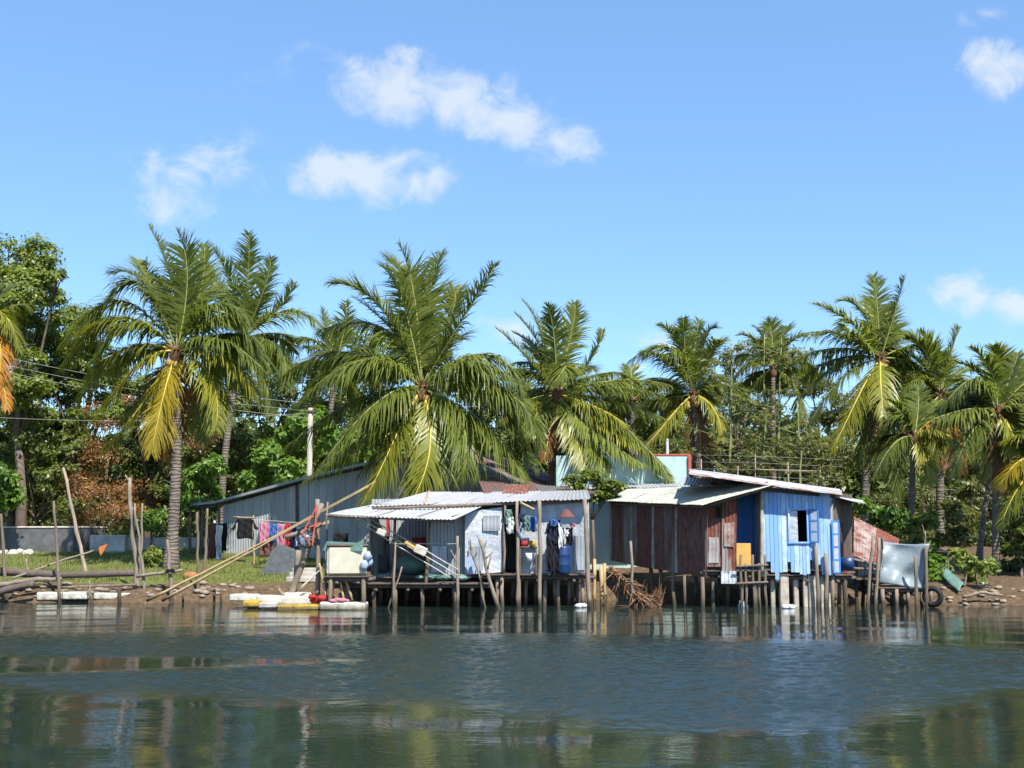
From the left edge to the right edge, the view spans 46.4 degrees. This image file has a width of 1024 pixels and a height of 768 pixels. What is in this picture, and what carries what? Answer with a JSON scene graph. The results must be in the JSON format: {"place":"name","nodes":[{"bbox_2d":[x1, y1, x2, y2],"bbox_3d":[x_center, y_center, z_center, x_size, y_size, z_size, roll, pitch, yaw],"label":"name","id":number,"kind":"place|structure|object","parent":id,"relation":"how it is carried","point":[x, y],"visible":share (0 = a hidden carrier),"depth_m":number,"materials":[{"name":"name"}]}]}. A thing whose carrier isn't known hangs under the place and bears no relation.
{"place":"outdoors","nodes":[
{"label":"outdoors","id":0,"kind":"place"},
{"bbox_2d":[0,600,1023,767],"bbox_3d":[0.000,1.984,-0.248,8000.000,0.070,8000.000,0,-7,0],"label":"water","id":1,"kind":"structure","parent":0,"point":[531,684],"depth_m":15.76,"materials":[{"name":"blue liquid"}]},
{"bbox_2d":[0,514,8,601],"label":"mooring post","id":2,"kind":"object","parent":1,"relation":"in","point":[3,558],"visible":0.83,"depth_m":35.20,"materials":[{"name":"brown wood"}]},
{"bbox_2d":[0,577,61,587],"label":"log","id":3,"kind":"object","parent":2,"relation":"attached to","point":[36,579],"visible":0.91,"depth_m":35.00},
{"bbox_2d":[0,580,34,595],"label":"log","id":4,"kind":"object","parent":1,"relation":"on","point":[15,587],"visible":1,"depth_m":34.66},
{"bbox_2d":[53,501,61,601],"bbox_3d":[-13.331,5.051,35.037,0.442,3.236,0.133,0,-7,0],"label":"mooring post","id":5,"kind":"object","parent":1,"relation":"in","point":[57,563],"visible":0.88,"depth_m":35.00,"materials":[{"name":"brown wood"}]},
{"bbox_2d":[146,481,375,601],"bbox_3d":[-7.153,4.478,33.927,6.619,3.417,0.114,-1,-7,6],"label":"bamboo boom","id":6,"kind":"object","parent":1,"relation":"on","point":[177,585],"visible":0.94,"depth_m":33.93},
{"bbox_2d":[256,595,320,603],"bbox_3d":[-6.094,5.919,32.668,1.660,0.280,0.700,0,-7,2],"label":"foam raft","id":7,"kind":"object","parent":1,"relation":"on","point":[292,599],"visible":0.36,"depth_m":32.34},
{"bbox_2d":[277,603,319,609],"bbox_3d":[-5.660,5.952,31.858,1.113,0.173,0.721,0,-7,0],"label":"float block","id":8,"kind":"object","parent":1,"relation":"on","point":[309,606],"depth_m":31.52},
{"bbox_2d":[277,499,329,595],"bbox_3d":[-5.705,4.753,33.440,1.352,3.054,1.305,-1,-7,10],"label":"net winch","id":9,"kind":"object","parent":1,"relation":"in","point":[299,566],"visible":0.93,"depth_m":33.30,"materials":[{"name":"brown wood"}]},
{"bbox_2d":[161,486,368,601],"bbox_3d":[-7.020,4.539,33.838,5.957,3.268,0.177,-1,-7,6],"label":"bamboo boom","id":10,"kind":"object","parent":9,"relation":"attached to","point":[194,582],"visible":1,"depth_m":33.81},
{"bbox_2d":[319,601,367,609],"bbox_3d":[-4.465,5.900,31.764,1.214,0.242,0.707,0,-7,0],"label":"foam raft","id":11,"kind":"object","parent":1,"relation":"on","point":[349,605],"visible":0.9,"depth_m":31.42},
{"bbox_2d":[450,536,459,607],"bbox_3d":[-1.547,5.809,32.305,0.296,3.377,0.131,3,-8,-22],"label":"deck post","id":12,"kind":"object","parent":1,"relation":"in","point":[456,558],"visible":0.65,"depth_m":32.38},
{"bbox_2d":[477,535,500,608],"bbox_3d":[-0.436,5.842,32.135,1.047,3.538,0.206,0,-7,0],"label":"deck post","id":13,"kind":"object","parent":1,"relation":"in","point":[491,586],"visible":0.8,"depth_m":32.21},
{"bbox_2d":[602,566,658,607],"bbox_3d":[3.363,5.698,32.907,1.555,1.377,1.048,-3,-8,24],"label":"dry frond","id":14,"kind":"object","parent":1,"relation":"in","point":[622,579],"visible":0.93,"depth_m":32.87,"materials":[{"name":"brown plant"}]},
{"bbox_2d":[617,577,665,606],"bbox_3d":[3.565,5.756,32.943,1.397,0.898,0.823,0,-7,0],"label":"dry brush","id":15,"kind":"object","parent":1,"relation":"in","point":[657,598],"visible":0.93,"depth_m":32.90,"materials":[{"name":"brown plant"}]},
{"bbox_2d":[735,555,767,607],"bbox_3d":[6.490,5.591,32.324,0.896,1.931,0.182,0,-7,0],"label":"bamboo rack","id":16,"kind":"object","parent":1,"relation":"in","point":[740,566],"visible":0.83,"depth_m":32.33,"materials":[{"name":"brown wood"}]},
{"bbox_2d":[0,537,1023,604],"bbox_3d":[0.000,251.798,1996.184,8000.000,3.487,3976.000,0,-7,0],"label":"ground","id":17,"kind":"structure","parent":0,"point":[1007,581],"depth_m":35.98,"materials":[{"name":"soil"}]},
{"bbox_2d":[0,461,26,549],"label":"bush","id":18,"kind":"object","parent":17,"relation":"on","point":[8,500],"visible":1,"depth_m":46.44,"materials":[{"name":"green plant"}]},
{"bbox_2d":[0,266,38,412],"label":"coconut palm","id":19,"kind":"object","parent":17,"relation":"on","point":[7,321],"visible":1,"depth_m":42.10,"materials":[{"name":"orange plant"}]},
{"bbox_2d":[0,231,77,525],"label":"tall tree","id":20,"kind":"object","parent":17,"relation":"on","point":[39,273],"visible":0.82,"depth_m":49.91,"materials":[{"name":"green plant"}]},
{"bbox_2d":[0,362,98,525],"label":"dark tree","id":21,"kind":"object","parent":17,"relation":"on","point":[41,488],"visible":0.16,"depth_m":54.20,"materials":[{"name":"green plant"}]},
{"bbox_2d":[36,591,63,600],"bbox_3d":[-13.561,6.244,35.197,0.700,0.248,0.616,0,-7,0],"label":"foam float","id":22,"kind":"object","parent":17,"relation":"on","point":[47,596],"visible":0.84,"depth_m":34.91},
{"bbox_2d":[0,424,102,525],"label":"bush","id":23,"kind":"object","parent":17,"relation":"on","point":[35,447],"visible":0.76,"depth_m":50.42,"materials":[{"name":"green plant"}]},
{"bbox_2d":[0,526,106,552],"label":"block wall","id":24,"kind":"structure","parent":17,"relation":"on","point":[38,538],"depth_m":47.49,"materials":[{"name":"concrete"}]},
{"bbox_2d":[62,467,87,570],"bbox_3d":[-13.916,4.525,38.137,1.070,3.729,0.176,0,-7,0],"label":"leaning trunk","id":25,"kind":"object","parent":17,"relation":"on","point":[83,562],"visible":0.84,"depth_m":38.10,"materials":[{"name":"brown plant"}]},
{"bbox_2d":[62,591,92,599],"bbox_3d":[-12.776,6.232,35.199,0.764,0.222,0.601,0,-7,0],"label":"foam float","id":26,"kind":"object","parent":17,"relation":"on","point":[76,595],"visible":0.84,"depth_m":34.91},
{"bbox_2d":[24,302,151,525],"bbox_3d":[-19.196,1.757,52.850,4.850,11.429,6.193,6,-9,-39],"label":"shade tree","id":27,"kind":"object","parent":17,"relation":"on","point":[68,413],"visible":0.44,"depth_m":52.69,"materials":[{"name":"green plant"}]},
{"bbox_2d":[56,437,153,528],"bbox_3d":[-17.105,4.778,50.456,4.037,4.850,5.909,3,-8,-23],"label":"bush","id":28,"kind":"object","parent":17,"relation":"on","point":[82,488],"visible":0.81,"depth_m":49.26,"materials":[{"name":"brown plant"}]},
{"bbox_2d":[89,535,127,552],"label":"plaster wall","id":29,"kind":"structure","parent":17,"relation":"on","point":[117,543],"depth_m":47.61,"materials":[{"name":"paint"}]},
{"bbox_2d":[74,393,145,526],"bbox_3d":[-17.191,3.708,50.873,3.486,7.062,3.194,0,-7,0],"label":"bush","id":30,"kind":"object","parent":17,"relation":"on","point":[107,424],"visible":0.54,"depth_m":50.48,"materials":[{"name":"green plant"}]},
{"bbox_2d":[125,474,139,587],"bbox_3d":[-11.233,4.683,35.506,0.644,3.979,0.239,0,-7,0],"label":"driftwood post","id":31,"kind":"object","parent":17,"relation":"on","point":[133,540],"visible":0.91,"depth_m":35.48,"materials":[{"name":"wood"}]},
{"bbox_2d":[0,567,133,578],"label":"log","id":32,"kind":"object","parent":31,"relation":"attached to","point":[68,574],"visible":0.91,"depth_m":35.39,"materials":[{"name":"wood"}]},
{"bbox_2d":[11,581,254,597],"bbox_3d":[-11.340,6.086,35.392,7.361,0.482,1.446,0,-7,0],"label":"bank debris","id":33,"kind":"object","parent":17,"relation":"on","point":[203,591],"visible":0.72,"depth_m":35.43,"materials":[{"name":"stone"}]},
{"bbox_2d":[134,503,145,588],"bbox_3d":[-10.953,5.058,35.257,0.524,3.057,0.172,0,-7,0],"label":"driftwood post","id":34,"kind":"object","parent":17,"relation":"on","point":[141,557],"visible":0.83,"depth_m":35.23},
{"bbox_2d":[138,545,163,566],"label":"bush","id":35,"kind":"object","parent":17,"relation":"on","point":[150,555],"visible":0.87,"depth_m":40.90,"materials":[{"name":"green plant"}]},
{"bbox_2d":[137,508,168,546],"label":"bush","id":36,"kind":"object","parent":17,"relation":"on","point":[153,521],"visible":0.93,"depth_m":48.24,"materials":[{"name":"green plant"}]},
{"bbox_2d":[89,372,229,537],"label":"tree","id":37,"kind":"object","parent":17,"relation":"on","point":[139,469],"visible":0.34,"depth_m":55.83,"materials":[{"name":"green plant"}]},
{"bbox_2d":[54,223,280,569],"bbox_3d":[-11.991,0.378,41.737,7.880,12.364,5.302,0,-7,0],"label":"coconut palm","id":38,"kind":"object","parent":17,"relation":"on","point":[184,310],"visible":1,"depth_m":41.26,"materials":[{"name":"green plant"}]},
{"bbox_2d":[127,538,208,550],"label":"wall","id":39,"kind":"structure","parent":17,"relation":"on","point":[161,543],"depth_m":48.52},
{"bbox_2d":[0,546,369,585],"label":"grass","id":40,"kind":"structure","parent":17,"relation":"on","point":[100,558],"depth_m":41.44,"materials":[{"name":"plant"}]},
{"bbox_2d":[168,452,229,549],"bbox_3d":[-12.288,4.834,47.398,2.298,4.220,3.152,0,-7,0],"label":"bush","id":41,"kind":"object","parent":17,"relation":"on","point":[204,472],"visible":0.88,"depth_m":47.30,"materials":[{"name":"green plant"}]},
{"bbox_2d":[182,402,223,527],"bbox_3d":[-14.405,3.906,54.154,2.206,7.479,4.386,4,-8,-31],"label":"bush","id":42,"kind":"object","parent":17,"relation":"on","point":[202,446],"visible":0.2,"depth_m":53.17,"materials":[{"name":"green plant"}]},
{"bbox_2d":[252,515,254,563],"bbox_3d":[-9.179,5.655,42.428,0.135,1.967,0.105,0,-7,0],"label":"rail post","id":43,"kind":"object","parent":17,"relation":"on","point":[253,542],"visible":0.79,"depth_m":42.44,"materials":[{"name":"brown wood"}]},
{"bbox_2d":[232,516,255,518],"bbox_3d":[-9.519,4.740,42.440,0.855,0.104,0.080,0,-7,0],"label":"drying rail","id":44,"kind":"object","parent":43,"relation":"attached to","point":[243,517],"visible":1,"depth_m":42.41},
{"bbox_2d":[230,518,258,538],"bbox_3d":[-9.466,5.122,42.291,1.013,0.754,0.135,0,-7,0],"label":"black shirt","id":45,"kind":"object","parent":44,"relation":"hanging from","point":[244,528],"visible":1,"depth_m":42.29,"materials":[{"name":"fabric"}]},
{"bbox_2d":[187,228,326,524],"bbox_3d":[-11.325,0.409,53.020,6.632,13.942,5.430,0,-7,0],"label":"coconut palm","id":46,"kind":"object","parent":17,"relation":"on","point":[282,360],"visible":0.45,"depth_m":52.11,"materials":[{"name":"green plant"}]},
{"bbox_2d":[188,355,347,495],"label":"dark tree","id":47,"kind":"object","parent":17,"relation":"on","point":[241,461],"visible":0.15,"depth_m":57.84,"materials":[{"name":"green plant"}]},
{"bbox_2d":[233,408,322,490],"bbox_3d":[-10.095,4.214,51.837,4.045,6.306,3.459,0,-7,0],"label":"bush","id":48,"kind":"object","parent":17,"relation":"on","point":[267,460],"visible":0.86,"depth_m":51.38,"materials":[{"name":"green plant"}]},
{"bbox_2d":[261,544,295,573],"bbox_3d":[-7.595,5.715,38.992,1.120,0.950,0.500,0,-7,0],"label":"covered pile","id":49,"kind":"object","parent":17,"relation":"on","point":[281,559],"visible":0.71,"depth_m":38.73,"materials":[{"name":"fabric"}]},
{"bbox_2d":[286,568,315,581],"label":"block steps","id":50,"kind":"structure","parent":17,"relation":"on","point":[307,574],"depth_m":36.85,"materials":[{"name":"concrete"}]},
{"bbox_2d":[305,408,315,538],"bbox_3d":[-8.284,4.007,48.876,0.421,6.092,0.270,0,-7,0],"label":"utility pole","id":51,"kind":"object","parent":17,"relation":"on","point":[310,411],"visible":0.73,"depth_m":48.97,"materials":[{"name":"concrete"}]},
{"bbox_2d":[277,299,382,470],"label":"coconut palm","id":52,"kind":"object","parent":17,"relation":"on","point":[317,347],"visible":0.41,"depth_m":54.65,"materials":[{"name":"green plant"}]},
{"bbox_2d":[300,404,379,469],"bbox_3d":[-7.982,4.125,52.948,3.339,6.744,4.039,4,-8,-30],"label":"bush","id":53,"kind":"object","parent":17,"relation":"on","point":[320,412],"visible":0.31,"depth_m":52.37,"materials":[{"name":"green plant"}]},
{"bbox_2d":[188,449,548,558],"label":"tin shed","id":54,"kind":"structure","parent":17,"relation":"on","point":[286,502],"depth_m":44.58,"materials":[{"name":"metal"}]},
{"bbox_2d":[207,523,216,558],"bbox_3d":[-10.925,5.725,43.622,0.560,1.284,0.142,0,-7,0],"label":"dark shirt","id":55,"kind":"object","parent":54,"relation":"hanging from","point":[212,542],"visible":0.9,"depth_m":43.62,"materials":[{"name":"black fabric"}]},
{"bbox_2d":[294,328,490,458],"bbox_3d":[-6.121,2.616,60.309,10.588,11.647,6.526,0,-7,0],"label":"bushy tree","id":56,"kind":"object","parent":17,"relation":"on","point":[361,346],"visible":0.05,"depth_m":60.29,"materials":[{"name":"green plant"}]},
{"bbox_2d":[273,238,549,519],"bbox_3d":[-3.559,0.767,41.490,9.671,11.714,7.649,0,-7,0],"label":"coconut palm","id":57,"kind":"object","parent":17,"relation":"on","point":[421,356],"visible":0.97,"depth_m":40.15,"materials":[{"name":"green plant"}]},
{"bbox_2d":[323,480,606,607],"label":"grey stilt house","id":58,"kind":"structure","parent":17,"relation":"on","point":[446,518],"depth_m":33.41,"materials":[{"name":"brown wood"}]},
{"bbox_2d":[326,544,367,573],"bbox_3d":[-4.447,4.692,32.066,1.081,0.795,0.800,2,-7,-14],"label":"ice box","id":59,"kind":"object","parent":58,"relation":"on","point":[342,559],"visible":0.88,"depth_m":31.68,"materials":[{"name":"beige plastic"}]},
{"bbox_2d":[323,539,365,550],"bbox_3d":[-4.482,4.316,32.012,1.100,0.320,0.500,0,-7,0],"label":"green tarp roll","id":60,"kind":"object","parent":59,"relation":"on","point":[357,546],"visible":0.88,"depth_m":31.77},
{"bbox_2d":[367,554,388,571],"bbox_3d":[-4.004,5.226,34.921,0.800,0.500,0.500,0,-7,0],"label":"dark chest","id":61,"kind":"object","parent":58,"relation":"in","point":[383,562],"visible":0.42,"depth_m":34.68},
{"bbox_2d":[389,555,425,575],"bbox_3d":[-2.932,5.201,34.216,1.208,0.579,0.572,0,-7,0],"label":"net heap","id":62,"kind":"object","parent":58,"relation":"on","point":[411,565],"visible":0.84,"depth_m":34.01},
{"bbox_2d":[415,574,471,580],"bbox_3d":[-1.886,5.303,32.746,1.581,0.196,0.521,0,-7,0],"label":"green net","id":63,"kind":"object","parent":58,"relation":"on","point":[462,577],"visible":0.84,"depth_m":32.69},
{"bbox_2d":[546,523,559,573],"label":"dark trousers","id":64,"kind":"object","parent":58,"relation":"hanging from","point":[551,547],"visible":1,"depth_m":32.77,"materials":[{"name":"black fabric"}]},
{"bbox_2d":[557,544,570,573],"bbox_3d":[1.408,4.816,32.907,0.444,0.795,0.439,0,-7,0],"label":"water barrel","id":65,"kind":"object","parent":58,"relation":"on","point":[565,560],"visible":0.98,"depth_m":32.72,"materials":[{"name":"blue plastic"}]},
{"bbox_2d":[446,366,565,460],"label":"bushy tree","id":66,"kind":"object","parent":17,"relation":"on","point":[505,438],"visible":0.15,"depth_m":61.39,"materials":[{"name":"green plant"}]},
{"bbox_2d":[3,491,1011,545],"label":"undergrowth","id":67,"kind":"object","parent":17,"relation":"on","point":[163,532],"visible":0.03,"depth_m":58.73,"materials":[{"name":"green plant"}]},
{"bbox_2d":[0,394,1021,538],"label":"wood","id":68,"kind":"object","parent":17,"relation":"on","point":[852,485],"visible":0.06,"depth_m":67.97,"materials":[{"name":"green plant"}]},
{"bbox_2d":[494,296,675,486],"bbox_3d":[2.837,1.682,44.024,6.884,10.192,5.310,-2,-7,15],"label":"coconut palm","id":69,"kind":"object","parent":17,"relation":"on","point":[555,374],"visible":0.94,"depth_m":43.16,"materials":[{"name":"green plant"}]},
{"bbox_2d":[560,468,628,581],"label":"tree","id":70,"kind":"object","parent":17,"relation":"on","point":[603,494],"visible":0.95,"depth_m":37.33,"materials":[{"name":"green plant"}]},
{"bbox_2d":[555,454,690,568],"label":"aqua house","id":71,"kind":"structure","parent":17,"relation":"on","point":[678,466],"depth_m":41.91,"materials":[{"name":"teal paint"}]},
{"bbox_2d":[559,377,689,455],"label":"bushy tree","id":72,"kind":"object","parent":17,"relation":"on","point":[645,434],"visible":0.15,"depth_m":61.13,"materials":[{"name":"green plant"}]},
{"bbox_2d":[594,360,672,454],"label":"coconut palm","id":73,"kind":"object","parent":17,"relation":"on","point":[631,369],"visible":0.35,"depth_m":58.85,"materials":[{"name":"green plant"}]},
{"bbox_2d":[614,314,755,485],"bbox_3d":[7.761,2.166,53.879,6.513,10.671,5.400,0,-7,0],"label":"coconut palm","id":74,"kind":"object","parent":17,"relation":"on","point":[679,400],"visible":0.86,"depth_m":53.19,"materials":[{"name":"green plant"}]},
{"bbox_2d":[605,484,774,606],"bbox_3d":[5.036,5.492,35.592,4.354,5.002,7.201,0,-7,0],"label":"rusty stilt hut","id":75,"kind":"object","parent":17,"relation":"on","point":[695,531],"visible":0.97,"depth_m":34.02,"materials":[{"name":"metal"}]},
{"bbox_2d":[737,543,750,564],"bbox_3d":[6.372,4.703,32.921,0.420,0.620,0.050,0,-7,0],"label":"yellow board","id":76,"kind":"object","parent":75,"relation":"attached to","point":[744,550],"visible":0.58,"depth_m":32.90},
{"bbox_2d":[676,340,758,478],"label":"slender tree","id":77,"kind":"object","parent":17,"relation":"on","point":[725,361],"visible":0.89,"depth_m":49.36,"materials":[{"name":"green plant"}]},
{"bbox_2d":[662,336,816,485],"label":"olive tree","id":78,"kind":"object","parent":17,"relation":"on","point":[734,420],"visible":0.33,"depth_m":63.11,"materials":[{"name":"green plant"}]},
{"bbox_2d":[693,454,842,489],"bbox_3d":[9.946,4.819,46.216,5.850,4.233,0.231,0,-7,0],"label":"stick fence","id":79,"kind":"object","parent":17,"relation":"on","point":[788,470],"visible":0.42,"depth_m":46.40,"materials":[{"name":"brown wood"}]},
{"bbox_2d":[723,334,820,478],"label":"slender tree","id":80,"kind":"object","parent":17,"relation":"on","point":[775,348],"visible":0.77,"depth_m":48.58,"materials":[{"name":"green plant"}]},
{"bbox_2d":[680,469,864,607],"bbox_3d":[7.644,5.083,34.319,5.745,5.485,4.269,0,-7,0],"label":"blue stilt hut","id":81,"kind":"object","parent":17,"relation":"on","point":[803,533],"visible":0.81,"depth_m":32.88,"materials":[{"name":"paint"}]},
{"bbox_2d":[787,508,809,543],"bbox_3d":[7.870,3.905,32.845,0.584,0.961,0.071,-1,-7,6],"label":"window","id":82,"kind":"structure","parent":81,"relation":"in","point":[792,515],"depth_m":32.85,"materials":[{"name":"blue paint"}]},
{"bbox_2d":[831,520,840,573],"bbox_3d":[8.858,4.453,32.650,0.220,1.440,0.030,1,-7,-8],"label":"louvre door","id":83,"kind":"structure","parent":81,"relation":"in","point":[835,523],"depth_m":32.64,"materials":[{"name":"blue paint"}]},
{"bbox_2d":[729,315,823,493],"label":"coconut palm","id":84,"kind":"object","parent":17,"relation":"on","point":[769,326],"visible":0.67,"depth_m":57.84,"materials":[{"name":"green plant"}]},
{"bbox_2d":[726,338,839,487],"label":"slender tree","id":85,"kind":"object","parent":17,"relation":"on","point":[784,358],"visible":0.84,"depth_m":48.13,"materials":[{"name":"green plant"}]},
{"bbox_2d":[746,401,835,488],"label":"slender tree","id":86,"kind":"object","parent":17,"relation":"on","point":[807,438],"visible":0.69,"depth_m":46.94,"materials":[{"name":"green plant"}]},
{"bbox_2d":[759,366,878,488],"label":"olive tree","id":87,"kind":"object","parent":17,"relation":"on","point":[828,419],"visible":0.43,"depth_m":60.30,"materials":[{"name":"green plant"}]},
{"bbox_2d":[788,271,947,522],"bbox_3d":[14.681,1.099,48.734,6.421,11.550,4.987,0,-7,0],"label":"coconut palm","id":88,"kind":"object","parent":17,"relation":"on","point":[879,335],"visible":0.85,"depth_m":48.14,"materials":[{"name":"green plant"}]},
{"bbox_2d":[853,517,898,576],"bbox_3d":[11.046,5.450,36.500,1.339,2.815,3.745,-3,-8,21],"label":"rusty lean to","id":89,"kind":"object","parent":17,"relation":"on","point":[864,532],"visible":0.53,"depth_m":37.32,"materials":[{"name":"red metal"}]},
{"bbox_2d":[852,495,912,532],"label":"bush","id":90,"kind":"object","parent":17,"relation":"on","point":[886,519],"visible":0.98,"depth_m":39.55,"materials":[{"name":"green plant"}]},
{"bbox_2d":[843,536,928,607],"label":"walkway","id":91,"kind":"structure","parent":17,"relation":"on","point":[872,599],"depth_m":32.78,"materials":[{"name":"brown wood"}]},
{"bbox_2d":[858,538,932,607],"bbox_3d":[10.776,5.935,33.295,1.852,3.258,2.252,0,-7,0],"label":"tarp cabin","id":92,"kind":"object","parent":17,"relation":"on","point":[904,568],"visible":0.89,"depth_m":32.72,"materials":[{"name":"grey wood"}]},
{"bbox_2d":[922,586,943,606],"bbox_3d":[11.457,5.786,32.533,0.587,0.590,0.150,-5,-9,37],"label":"old tyre","id":93,"kind":"object","parent":92,"relation":"attached to","point":[939,592],"visible":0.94,"depth_m":32.43,"materials":[{"name":"black rubber"}]},
{"bbox_2d":[859,383,972,539],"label":"coconut palm","id":94,"kind":"object","parent":17,"relation":"on","point":[913,414],"visible":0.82,"depth_m":43.95,"materials":[{"name":"green plant"}]},
{"bbox_2d":[890,510,943,553],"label":"bush","id":95,"kind":"object","parent":17,"relation":"on","point":[929,521],"visible":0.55,"depth_m":41.12,"materials":[{"name":"green plant"}]},
{"bbox_2d":[858,389,1000,546],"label":"olive tree","id":96,"kind":"object","parent":17,"relation":"on","point":[880,499],"visible":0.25,"depth_m":54.41,"materials":[{"name":"green plant"}]},
{"bbox_2d":[887,323,985,551],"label":"coconut palm","id":97,"kind":"object","parent":17,"relation":"on","point":[940,374],"visible":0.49,"depth_m":47.14,"materials":[{"name":"green plant"}]},
{"bbox_2d":[928,553,954,582],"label":"bush","id":98,"kind":"object","parent":17,"relation":"on","point":[937,564],"visible":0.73,"depth_m":36.74,"materials":[{"name":"green plant"}]},
{"bbox_2d":[942,568,965,591],"bbox_3d":[12.787,5.665,34.570,0.488,0.647,1.202,1,-7,-8],"label":"green boat cover","id":99,"kind":"object","parent":17,"relation":"on","point":[953,580],"visible":1,"depth_m":34.45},
{"bbox_2d":[933,479,984,548],"bbox_3d":[16.943,5.160,45.120,1.906,3.188,3.480,-4,-8,31],"label":"bush","id":100,"kind":"object","parent":17,"relation":"on","point":[955,513],"visible":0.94,"depth_m":44.26,"materials":[{"name":"green plant"}]},
{"bbox_2d":[913,342,1023,573],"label":"coconut palm","id":101,"kind":"object","parent":17,"relation":"on","point":[991,394],"visible":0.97,"depth_m":37.93,"materials":[{"name":"green plant"}]},
{"bbox_2d":[946,547,1001,584],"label":"bush","id":102,"kind":"object","parent":17,"relation":"on","point":[974,566],"visible":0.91,"depth_m":34.76,"materials":[{"name":"green plant"}]},
{"bbox_2d":[940,584,1023,604],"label":"bank debris","id":103,"kind":"object","parent":17,"relation":"on","point":[998,587],"visible":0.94,"depth_m":33.85,"materials":[{"name":"stone"}]},
{"bbox_2d":[949,388,1023,546],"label":"olive tree","id":104,"kind":"object","parent":17,"relation":"on","point":[1018,520],"visible":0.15,"depth_m":53.42,"materials":[{"name":"green plant"}]},
{"bbox_2d":[957,340,1023,561],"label":"coconut palm","id":105,"kind":"object","parent":17,"relation":"on","point":[996,349],"visible":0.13,"depth_m":39.63,"materials":[{"name":"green plant"}]},
{"bbox_2d":[989,403,1023,531],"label":"coconut palm","id":106,"kind":"object","parent":17,"relation":"on","point":[1015,492],"visible":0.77,"depth_m":36.51,"materials":[{"name":"green plant"}]},
{"bbox_2d":[999,523,1023,576],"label":"bush","id":107,"kind":"object","parent":17,"relation":"on","point":[1012,548],"visible":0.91,"depth_m":37.29,"materials":[{"name":"green plant"}]},
{"bbox_2d":[0,0,1023,522],"label":"sky","id":108,"kind":"structure","parent":0,"point":[734,164],"materials":[{"name":"blue"}]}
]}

